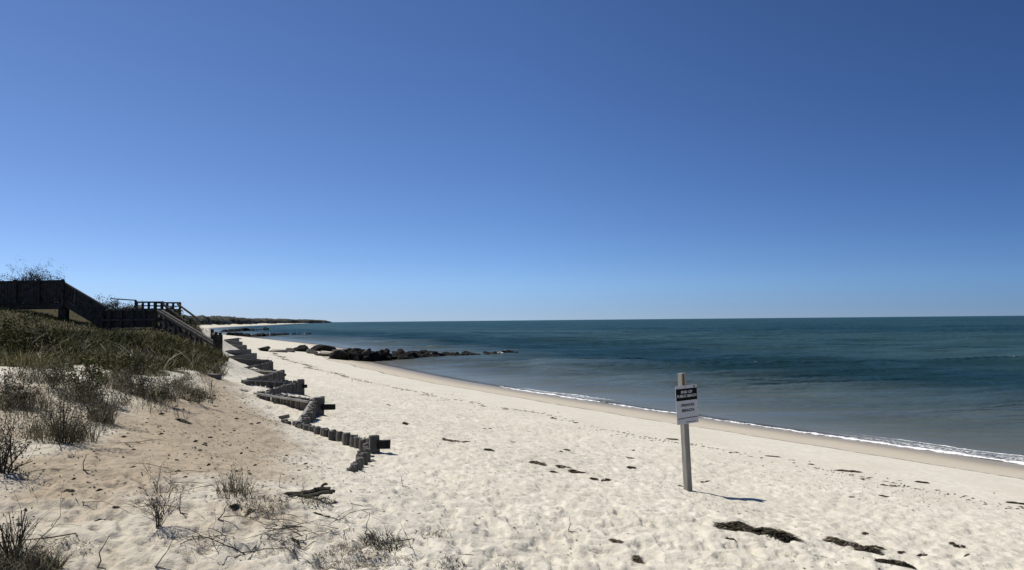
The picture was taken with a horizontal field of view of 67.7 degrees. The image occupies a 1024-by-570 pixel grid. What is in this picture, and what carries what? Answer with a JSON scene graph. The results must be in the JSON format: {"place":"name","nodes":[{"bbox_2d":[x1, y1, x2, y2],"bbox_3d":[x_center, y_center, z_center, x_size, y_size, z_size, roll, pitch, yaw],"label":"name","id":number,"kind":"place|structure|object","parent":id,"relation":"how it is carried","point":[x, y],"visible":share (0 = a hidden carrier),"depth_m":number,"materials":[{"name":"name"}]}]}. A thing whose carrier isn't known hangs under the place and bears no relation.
{"place":"outdoors","nodes":[
{"label":"outdoors","id":0,"kind":"place"},
{"bbox_2d":[0,309,1023,569],"bbox_3d":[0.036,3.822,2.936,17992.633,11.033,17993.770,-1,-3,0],"label":"beach ground","id":1,"kind":"structure","parent":0,"point":[538,509],"depth_m":8.34,"materials":[{"name":"sand"}]},
{"bbox_2d":[0,359,46,409],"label":"dune shrub","id":2,"kind":"object","parent":1,"relation":"on","point":[12,388],"visible":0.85,"depth_m":8.50,"materials":[{"name":"plant"}]},
{"bbox_2d":[0,379,52,411],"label":"grass tuft","id":3,"kind":"object","parent":1,"relation":"on","point":[34,399],"visible":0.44,"depth_m":8.54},
{"bbox_2d":[0,411,57,474],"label":"dune shrub","id":4,"kind":"object","parent":1,"relation":"on","point":[9,445],"visible":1,"depth_m":6.05,"materials":[{"name":"plant"}]},
{"bbox_2d":[0,313,64,359],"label":"dune shrub","id":5,"kind":"object","parent":1,"relation":"on","point":[10,335],"visible":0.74,"depth_m":14.65,"materials":[{"name":"green plant"}]},
{"bbox_2d":[0,361,66,385],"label":"grass tuft","id":6,"kind":"object","parent":1,"relation":"on","point":[38,375],"visible":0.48,"depth_m":9.88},
{"bbox_2d":[2,257,66,280],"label":"shrub","id":7,"kind":"object","parent":1,"relation":"on","point":[31,274],"visible":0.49,"depth_m":42.02,"materials":[{"name":"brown plant"}]},
{"bbox_2d":[0,533,75,542],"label":"twig tangle","id":8,"kind":"object","parent":1,"relation":"on","point":[49,537],"visible":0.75,"depth_m":4.92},
{"bbox_2d":[0,480,80,558],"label":"dry plant","id":9,"kind":"object","parent":1,"relation":"on","point":[8,539],"visible":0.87,"depth_m":4.72,"materials":[{"name":"plant"}]},
{"bbox_2d":[4,462,82,489],"bbox_3d":[-3.864,1.502,6.057,0.823,0.140,0.731,1,-3,-35],"label":"twig tangle","id":10,"kind":"object","parent":1,"relation":"on","point":[37,470],"visible":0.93,"depth_m":6.16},
{"bbox_2d":[0,533,98,569],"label":"grass tuft","id":11,"kind":"object","parent":1,"relation":"on","point":[31,562],"visible":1,"depth_m":4.44,"materials":[{"name":"plant"}]},
{"bbox_2d":[33,347,79,388],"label":"dune shrub","id":12,"kind":"object","parent":1,"relation":"on","point":[54,370],"visible":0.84,"depth_m":9.73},
{"bbox_2d":[24,532,94,562],"bbox_3d":[-2.856,1.666,4.785,0.440,0.123,0.429,-1,-3,0],"label":"grass tuft","id":13,"kind":"object","parent":1,"relation":"on","point":[69,545],"visible":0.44,"depth_m":4.84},
{"bbox_2d":[3,407,118,444],"bbox_3d":[-4.457,1.369,7.460,1.092,0.404,1.042,-1,-3,0],"label":"grass tuft","id":14,"kind":"object","parent":1,"relation":"on","point":[50,438],"visible":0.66,"depth_m":7.37,"materials":[{"name":"plant"}]},
{"bbox_2d":[20,360,133,444],"bbox_3d":[-4.181,1.114,7.191,1.012,0.826,1.003,-1,-3,0],"label":"dune shrub","id":15,"kind":"object","parent":1,"relation":"on","point":[50,417],"visible":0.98,"depth_m":7.25,"materials":[{"name":"plant"}]},
{"bbox_2d":[44,328,117,400],"bbox_3d":[-5.355,1.010,9.662,0.791,0.944,0.737,-1,-3,0],"label":"dune shrub","id":16,"kind":"object","parent":1,"relation":"on","point":[86,365],"visible":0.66,"depth_m":9.56,"materials":[{"name":"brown plant"}]},
{"bbox_2d":[52,373,116,404],"bbox_3d":[-5.376,1.277,9.499,0.930,0.463,0.941,-1,-3,0],"label":"grass tuft","id":17,"kind":"object","parent":1,"relation":"on","point":[85,393],"visible":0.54,"depth_m":9.42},
{"bbox_2d":[47,365,141,422],"bbox_3d":[-4.691,1.228,8.553,1.027,0.700,0.734,1,-3,-36],"label":"dune shrub","id":18,"kind":"object","parent":1,"relation":"on","point":[122,386],"visible":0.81,"depth_m":8.60,"materials":[{"name":"plant"}]},
{"bbox_2d":[75,396,125,424],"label":"grass tuft","id":19,"kind":"object","parent":1,"relation":"on","point":[108,417],"visible":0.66,"depth_m":8.63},
{"bbox_2d":[97,535,109,568],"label":"upright twig","id":20,"kind":"object","parent":1,"relation":"on","point":[100,556],"visible":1,"depth_m":4.60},
{"bbox_2d":[95,295,117,309],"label":"dune shrub","id":21,"kind":"object","parent":1,"relation":"on","point":[108,305],"visible":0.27,"depth_m":37.87,"materials":[{"name":"green plant"}]},
{"bbox_2d":[0,360,215,434],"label":"brown ground cover","id":22,"kind":"object","parent":1,"relation":"on","point":[30,409],"visible":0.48,"depth_m":9.77,"materials":[{"name":"plant"}]},
{"bbox_2d":[83,362,132,385],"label":"grass tuft","id":23,"kind":"object","parent":1,"relation":"on","point":[106,372],"visible":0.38,"depth_m":10.82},
{"bbox_2d":[0,279,222,354],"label":"dune stairs","id":24,"kind":"structure","parent":1,"relation":"on","point":[62,296],"depth_m":32.84,"materials":[{"name":"brown wood"}]},
{"bbox_2d":[0,307,230,377],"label":"dune grass","id":25,"kind":"structure","parent":1,"relation":"on","point":[112,349],"depth_m":21.26,"materials":[{"name":"plant"}]},
{"bbox_2d":[111,297,130,309],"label":"dune shrub","id":26,"kind":"object","parent":1,"relation":"on","point":[114,301],"visible":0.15,"depth_m":39.02,"materials":[{"name":"green plant"}]},
{"bbox_2d":[96,355,148,375],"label":"dune shrub","id":27,"kind":"object","parent":1,"relation":"on","point":[125,362],"visible":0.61,"depth_m":13.81,"materials":[{"name":"green plant"}]},
{"bbox_2d":[82,429,171,450],"bbox_3d":[-3.989,1.588,7.801,0.971,0.199,1.089,-1,-3,0],"label":"twig tangle","id":28,"kind":"object","parent":1,"relation":"on","point":[133,442],"visible":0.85,"depth_m":7.73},
{"bbox_2d":[109,370,147,394],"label":"grass tuft","id":29,"kind":"object","parent":1,"relation":"on","point":[123,383],"visible":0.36,"depth_m":10.54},
{"bbox_2d":[116,299,145,309],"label":"dune shrub","id":30,"kind":"object","parent":1,"relation":"on","point":[128,308],"visible":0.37,"depth_m":38.83,"materials":[{"name":"green plant"}]},
{"bbox_2d":[108,349,159,394],"bbox_3d":[-5.208,1.208,10.503,0.821,0.637,0.453,-1,-3,0],"label":"dune shrub","id":31,"kind":"object","parent":1,"relation":"on","point":[142,378],"visible":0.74,"depth_m":10.52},
{"bbox_2d":[82,496,217,518],"bbox_3d":[-2.654,1.634,5.610,0.997,0.190,0.617,0,-3,-16],"label":"twig tangle","id":32,"kind":"object","parent":1,"relation":"on","point":[141,506],"visible":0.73,"depth_m":5.59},
{"bbox_2d":[122,458,187,528],"bbox_3d":[-2.425,1.426,5.195,0.406,0.507,0.384,-3,-4,45],"label":"dry plant","id":33,"kind":"object","parent":1,"relation":"on","point":[157,515],"visible":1,"depth_m":5.21,"materials":[{"name":"plant"}]},
{"bbox_2d":[110,298,201,328],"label":"dune stairs","id":34,"kind":"structure","parent":1,"relation":"on","point":[163,304],"depth_m":41.96,"materials":[{"name":"brown wood"}]},
{"bbox_2d":[129,370,185,404],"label":"dune shrub","id":35,"kind":"object","parent":1,"relation":"on","point":[153,390],"visible":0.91,"depth_m":10.38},
{"bbox_2d":[137,380,186,401],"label":"grass tuft","id":36,"kind":"object","parent":1,"relation":"on","point":[159,399],"visible":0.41,"depth_m":10.68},
{"bbox_2d":[3,372,332,545],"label":"slope litter","id":37,"kind":"object","parent":1,"relation":"on","point":[187,456],"visible":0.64,"depth_m":7.53,"materials":[{"name":"plant"}]},
{"bbox_2d":[163,307,184,322],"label":"dune shrub","id":38,"kind":"object","parent":1,"relation":"on","point":[177,311],"visible":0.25,"depth_m":41.77,"materials":[{"name":"green plant"}]},
{"bbox_2d":[154,366,208,387],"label":"dune shrub","id":39,"kind":"object","parent":1,"relation":"on","point":[184,377],"visible":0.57,"depth_m":13.89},
{"bbox_2d":[135,457,232,472],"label":"twig tangle","id":40,"kind":"object","parent":1,"relation":"on","point":[182,468],"visible":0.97,"depth_m":6.64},
{"bbox_2d":[175,418,192,423],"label":"seaweed clump","id":41,"kind":"object","parent":1,"relation":"on","point":[183,420],"visible":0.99,"depth_m":9.66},
{"bbox_2d":[181,318,201,328],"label":"dune shrub","id":42,"kind":"object","parent":1,"relation":"on","point":[194,326],"visible":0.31,"depth_m":44.20,"materials":[{"name":"green plant"}]},
{"bbox_2d":[164,526,225,550],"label":"twig tangle","id":43,"kind":"object","parent":1,"relation":"on","point":[198,537],"visible":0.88,"depth_m":5.01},
{"bbox_2d":[173,377,217,396],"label":"grass tuft","id":44,"kind":"object","parent":1,"relation":"on","point":[194,387],"visible":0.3,"depth_m":12.91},
{"bbox_2d":[163,476,229,494],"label":"twig tangle","id":45,"kind":"object","parent":1,"relation":"on","point":[189,485],"visible":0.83,"depth_m":6.21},
{"bbox_2d":[177,383,219,403],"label":"dune shrub","id":46,"kind":"object","parent":1,"relation":"on","point":[193,398],"visible":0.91,"depth_m":11.17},
{"bbox_2d":[185,345,230,365],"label":"grass tuft","id":47,"kind":"object","parent":1,"relation":"on","point":[214,356],"visible":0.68,"depth_m":23.95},
{"bbox_2d":[196,364,227,375],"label":"dune shrub","id":48,"kind":"object","parent":1,"relation":"on","point":[215,369],"visible":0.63,"depth_m":16.94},
{"bbox_2d":[195,342,229,360],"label":"grass tuft","id":49,"kind":"object","parent":1,"relation":"on","point":[215,349],"visible":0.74,"depth_m":24.64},
{"bbox_2d":[204,373,221,379],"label":"timber block","id":50,"kind":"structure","parent":1,"relation":"on","point":[218,376],"depth_m":16.54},
{"bbox_2d":[191,533,239,550],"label":"grass tuft","id":51,"kind":"object","parent":1,"relation":"on","point":[218,540],"visible":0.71,"depth_m":5.11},
{"bbox_2d":[127,306,330,324],"bbox_3d":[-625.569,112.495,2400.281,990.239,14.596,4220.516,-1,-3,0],"label":"coastal wood","id":52,"kind":"object","parent":1,"relation":"on","point":[217,320],"visible":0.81,"depth_m":816.13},
{"bbox_2d":[228,503,239,512],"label":"seaweed clump","id":53,"kind":"object","parent":1,"relation":"on","point":[235,506],"visible":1,"depth_m":5.79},
{"bbox_2d":[210,470,260,499],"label":"grass tuft","id":54,"kind":"object","parent":1,"relation":"on","point":[233,491],"visible":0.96,"depth_m":6.09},
{"bbox_2d":[223,455,247,489],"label":"dry plant","id":55,"kind":"object","parent":1,"relation":"on","point":[230,476],"visible":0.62,"depth_m":6.32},
{"bbox_2d":[225,349,250,352],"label":"timber wall section","id":56,"kind":"object","parent":1,"relation":"on","point":[247,350],"visible":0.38,"depth_m":48.02,"materials":[{"name":"grey wood"}]},
{"bbox_2d":[226,351,256,354],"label":"timber wall section","id":57,"kind":"object","parent":1,"relation":"on","point":[236,353],"visible":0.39,"depth_m":43.40,"materials":[{"name":"grey wood"}]},
{"bbox_2d":[229,354,256,358],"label":"timber wall section","id":58,"kind":"object","parent":1,"relation":"on","point":[254,356],"visible":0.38,"depth_m":40.38,"materials":[{"name":"grey wood"}]},
{"bbox_2d":[230,357,271,365],"bbox_3d":[-12.166,3.805,35.608,0.151,0.988,2.177,-3,-4,41],"label":"timber wall section","id":59,"kind":"object","parent":1,"relation":"on","point":[249,361],"visible":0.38,"depth_m":35.59,"materials":[{"name":"grey wood"}]},
{"bbox_2d":[205,503,304,523],"bbox_3d":[-1.875,1.688,5.684,0.726,0.135,0.511,-1,-3,0],"label":"twig tangle","id":60,"kind":"object","parent":1,"relation":"on","point":[264,513],"visible":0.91,"depth_m":5.62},
{"bbox_2d":[244,362,272,369],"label":"timber wall section","id":61,"kind":"object","parent":1,"relation":"on","point":[267,366],"visible":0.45,"depth_m":34.10,"materials":[{"name":"grey wood"}]},
{"bbox_2d":[232,493,290,513],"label":"grass tuft","id":62,"kind":"object","parent":1,"relation":"on","point":[264,497],"visible":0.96,"depth_m":5.91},
{"bbox_2d":[241,370,283,385],"bbox_3d":[-6.794,3.179,21.126,0.201,1.680,7.927,0,-3,-10],"label":"timber wall section","id":63,"kind":"object","parent":1,"relation":"on","point":[278,375],"visible":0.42,"depth_m":21.74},
{"bbox_2d":[247,368,279,374],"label":"timber wall section","id":64,"kind":"object","parent":1,"relation":"on","point":[263,371],"visible":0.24,"depth_m":26.00,"materials":[{"name":"grey wood"}]},
{"bbox_2d":[178,528,349,558],"bbox_3d":[-1.578,1.707,5.141,0.580,0.246,1.204,-2,-3,27],"label":"twig tangle","id":65,"kind":"object","parent":1,"relation":"on","point":[243,553],"visible":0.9,"depth_m":5.02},
{"bbox_2d":[258,346,270,351],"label":"groin rock","id":66,"kind":"object","parent":1,"relation":"on","point":[266,348],"visible":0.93,"depth_m":64.12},
{"bbox_2d":[208,506,325,548],"bbox_3d":[-1.653,1.629,5.256,0.915,0.305,0.588,-1,-3,0],"label":"twig tangle","id":67,"kind":"object","parent":1,"relation":"on","point":[282,528],"visible":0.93,"depth_m":5.24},
{"bbox_2d":[246,378,295,388],"bbox_3d":[-5.634,2.922,17.932,0.220,1.576,1.661,-2,-3,33],"label":"timber wall section","id":68,"kind":"object","parent":1,"relation":"on","point":[269,383],"visible":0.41,"depth_m":17.81,"materials":[{"name":"grey wood"}]},
{"bbox_2d":[253,538,296,557],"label":"grass tuft","id":69,"kind":"object","parent":1,"relation":"on","point":[277,546],"visible":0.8,"depth_m":5.14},
{"bbox_2d":[269,349,286,351],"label":"groin rock","id":70,"kind":"object","parent":1,"relation":"on","point":[276,350],"visible":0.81,"depth_m":64.49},
{"bbox_2d":[262,381,300,394],"bbox_3d":[-5.219,2.983,17.234,0.187,1.432,2.804,-1,-3,2],"label":"timber wall section","id":71,"kind":"object","parent":1,"relation":"on","point":[293,387],"visible":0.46,"depth_m":17.74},
{"bbox_2d":[253,391,312,410],"bbox_3d":[-4.498,2.888,15.143,2.072,1.455,0.223,-3,-4,41],"label":"timber wall section","id":72,"kind":"object","parent":1,"relation":"on","point":[299,403],"visible":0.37,"depth_m":15.06,"materials":[{"name":"grey wood"}]},
{"bbox_2d":[293,345,308,351],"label":"groin rock","id":73,"kind":"object","parent":1,"relation":"on","point":[302,348],"visible":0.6,"depth_m":69.40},
{"bbox_2d":[297,379,306,394],"bbox_3d":[-5.129,2.638,18.648,0.253,0.676,0.176,0,-3,-8],"label":"corner post","id":74,"kind":"object","parent":1,"relation":"on","point":[303,386],"visible":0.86,"depth_m":18.60,"materials":[{"name":"grey wood"}]},
{"bbox_2d":[297,400,317,423],"bbox_3d":[-3.577,2.901,13.405,0.197,1.544,2.181,0,-3,-8],"label":"timber wall section","id":75,"kind":"object","parent":1,"relation":"on","point":[309,414],"visible":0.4,"depth_m":13.39,"materials":[{"name":"grey wood"}]},
{"bbox_2d":[276,523,338,551],"bbox_3d":[-1.480,1.781,5.412,0.309,0.113,0.545,-1,-3,16],"label":"twig tangle","id":76,"kind":"object","parent":1,"relation":"on","point":[310,533],"visible":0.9,"depth_m":5.50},
{"bbox_2d":[283,483,335,497],"bbox_3d":[-1.696,1.704,6.309,0.466,0.107,0.130,0,-3,-14],"label":"driftwood","id":77,"kind":"object","parent":1,"relation":"on","point":[317,491],"visible":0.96,"depth_m":6.31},
{"bbox_2d":[306,349,317,353],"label":"groin rock","id":78,"kind":"object","parent":1,"relation":"on","point":[311,351],"visible":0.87,"depth_m":66.63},
{"bbox_2d":[310,346,323,350],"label":"groin rock","id":79,"kind":"object","parent":1,"relation":"on","point":[317,348],"visible":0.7,"depth_m":74.52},
{"bbox_2d":[297,493,337,507],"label":"grass tuft","id":80,"kind":"object","parent":1,"relation":"on","point":[317,500],"visible":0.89,"depth_m":6.21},
{"bbox_2d":[314,352,330,356],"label":"groin rock","id":81,"kind":"object","parent":1,"relation":"on","point":[324,354],"visible":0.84,"depth_m":64.00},
{"bbox_2d":[263,500,384,545],"bbox_3d":[-1.341,1.655,5.378,0.836,0.264,0.803,0,-3,-17],"label":"twig tangle","id":82,"kind":"object","parent":1,"relation":"on","point":[323,520],"visible":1,"depth_m":5.21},
{"bbox_2d":[313,397,335,415],"bbox_3d":[-3.578,2.442,14.515,0.438,0.615,0.207,0,-3,-8],"label":"corner post","id":83,"kind":"object","parent":1,"relation":"on","point":[322,406],"visible":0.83,"depth_m":14.45,"materials":[{"name":"grey wood"}]},
{"bbox_2d":[313,344,335,350],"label":"groin rock","id":84,"kind":"object","parent":1,"relation":"on","point":[328,348],"visible":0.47,"depth_m":76.83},
{"bbox_2d":[281,419,368,449],"bbox_3d":[-2.798,2.844,11.422,0.192,1.437,2.710,2,-4,-41],"label":"timber wall section","id":85,"kind":"object","parent":1,"relation":"on","point":[349,439],"visible":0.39,"depth_m":11.18,"materials":[{"name":"wood"}]},
{"bbox_2d":[328,350,346,359],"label":"groin rock","id":86,"kind":"object","parent":1,"relation":"on","point":[339,355],"visible":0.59,"depth_m":59.60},
{"bbox_2d":[309,540,388,569],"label":"grass tuft","id":87,"kind":"object","parent":1,"relation":"on","point":[358,564],"visible":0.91,"depth_m":5.12,"materials":[{"name":"plant"}]},
{"bbox_2d":[347,352,355,358],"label":"groin rock","id":88,"kind":"object","parent":1,"relation":"on","point":[352,355],"visible":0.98,"depth_m":60.41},
{"bbox_2d":[347,442,370,473],"bbox_3d":[-1.850,2.767,9.327,0.152,1.422,1.850,0,-3,-6],"label":"timber wall section","id":89,"kind":"object","parent":1,"relation":"on","point":[363,457],"visible":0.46,"depth_m":9.32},
{"bbox_2d":[360,355,370,360],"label":"groin rock","id":90,"kind":"object","parent":1,"relation":"on","point":[366,358],"visible":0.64,"depth_m":61.03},
{"bbox_2d":[368,351,379,361],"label":"groin rock","id":91,"kind":"object","parent":1,"relation":"on","point":[374,355],"visible":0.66,"depth_m":61.81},
{"bbox_2d":[369,435,390,453],"bbox_3d":[-1.803,2.325,10.389,0.301,0.559,0.173,-1,-3,0],"label":"corner post","id":92,"kind":"object","parent":1,"relation":"on","point":[376,444],"visible":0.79,"depth_m":10.34,"materials":[{"name":"grey wood"}]},
{"bbox_2d":[353,525,408,553],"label":"grass tuft","id":93,"kind":"object","parent":1,"relation":"on","point":[370,540],"visible":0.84,"depth_m":5.45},
{"bbox_2d":[364,525,420,552],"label":"twig tangle","id":94,"kind":"object","parent":1,"relation":"on","point":[396,541],"visible":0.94,"depth_m":5.30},
{"bbox_2d":[392,352,407,359],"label":"groin rock","id":95,"kind":"object","parent":1,"relation":"on","point":[397,354],"visible":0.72,"depth_m":63.62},
{"bbox_2d":[386,556,417,566],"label":"grass tuft","id":96,"kind":"object","parent":1,"relation":"on","point":[399,561],"visible":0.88,"depth_m":5.13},
{"bbox_2d":[407,528,452,539],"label":"grass tuft","id":97,"kind":"object","parent":1,"relation":"on","point":[436,532],"visible":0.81,"depth_m":5.76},
{"bbox_2d":[432,552,471,569],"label":"grass tuft","id":98,"kind":"object","parent":1,"relation":"on","point":[444,563],"visible":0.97,"depth_m":5.10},
{"bbox_2d":[442,438,469,442],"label":"seaweed clump","id":99,"kind":"object","parent":1,"relation":"on","point":[445,439],"visible":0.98,"depth_m":12.19,"materials":[{"name":"brown plant"}]},
{"bbox_2d":[493,558,519,569],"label":"grass tuft","id":100,"kind":"object","parent":1,"relation":"on","point":[508,565],"visible":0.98,"depth_m":5.24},
{"bbox_2d":[529,461,545,465],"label":"seaweed clump","id":101,"kind":"object","parent":1,"relation":"on","point":[538,463],"visible":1,"depth_m":10.39,"materials":[{"name":"brown plant"}]},
{"bbox_2d":[568,469,585,472],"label":"seaweed clump","id":102,"kind":"object","parent":1,"relation":"on","point":[572,470],"visible":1,"depth_m":10.26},
{"bbox_2d":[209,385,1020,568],"bbox_3d":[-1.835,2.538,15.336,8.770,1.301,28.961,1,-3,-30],"label":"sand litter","id":103,"kind":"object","parent":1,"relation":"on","point":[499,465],"visible":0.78,"depth_m":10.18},
{"bbox_2d":[631,554,644,563],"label":"seaweed clump","id":104,"kind":"object","parent":1,"relation":"on","point":[637,558],"visible":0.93,"depth_m":5.77,"materials":[{"name":"brown plant"}]},
{"bbox_2d":[267,353,1023,508],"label":"wrack line","id":105,"kind":"object","parent":1,"relation":"on","point":[904,485],"visible":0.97,"depth_m":16.50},
{"bbox_2d":[675,373,698,491],"bbox_3d":[2.236,2.072,9.748,0.360,1.890,0.093,-1,-3,-30],"label":"beach sign","id":106,"kind":"object","parent":1,"relation":"on","point":[686,404],"visible":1,"depth_m":9.72,"materials":[{"name":"white wood"}]},
{"bbox_2d":[713,521,803,542],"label":"seaweed clump","id":107,"kind":"object","parent":1,"relation":"on","point":[736,526],"visible":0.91,"depth_m":6.81,"materials":[{"name":"plant"}]},
{"bbox_2d":[822,536,854,547],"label":"seaweed clump","id":108,"kind":"object","parent":1,"relation":"on","point":[841,542],"visible":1,"depth_m":6.83,"materials":[{"name":"brown plant"}]},
{"bbox_2d":[848,541,886,554],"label":"seaweed clump","id":109,"kind":"object","parent":1,"relation":"on","point":[871,548],"visible":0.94,"depth_m":6.71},
{"bbox_2d":[874,558,916,569],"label":"seaweed clump","id":110,"kind":"object","parent":1,"relation":"on","point":[900,563],"visible":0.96,"depth_m":5.94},
{"bbox_2d":[0,0,1023,321],"label":"sky","id":111,"kind":"structure","parent":0,"point":[328,160],"materials":[{"name":"blue"}]},
{"bbox_2d":[210,316,1023,464],"bbox_3d":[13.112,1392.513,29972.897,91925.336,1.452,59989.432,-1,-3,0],"label":"sea","id":112,"kind":"structure","parent":0,"point":[953,385],"depth_m":51.54,"materials":[{"name":"liquid"}]},
{"bbox_2d":[401,352,414,358],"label":"groin rock","id":113,"kind":"object","parent":112,"relation":"on","point":[407,354],"visible":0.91,"depth_m":63.86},
{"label":"groin rock","id":114,"kind":"object","parent":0,"visible":0},
{"bbox_2d":[362,348,371,355],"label":"groin rock","id":115,"kind":"object","parent":114,"relation":"on","point":[366,352],"visible":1,"depth_m":61.43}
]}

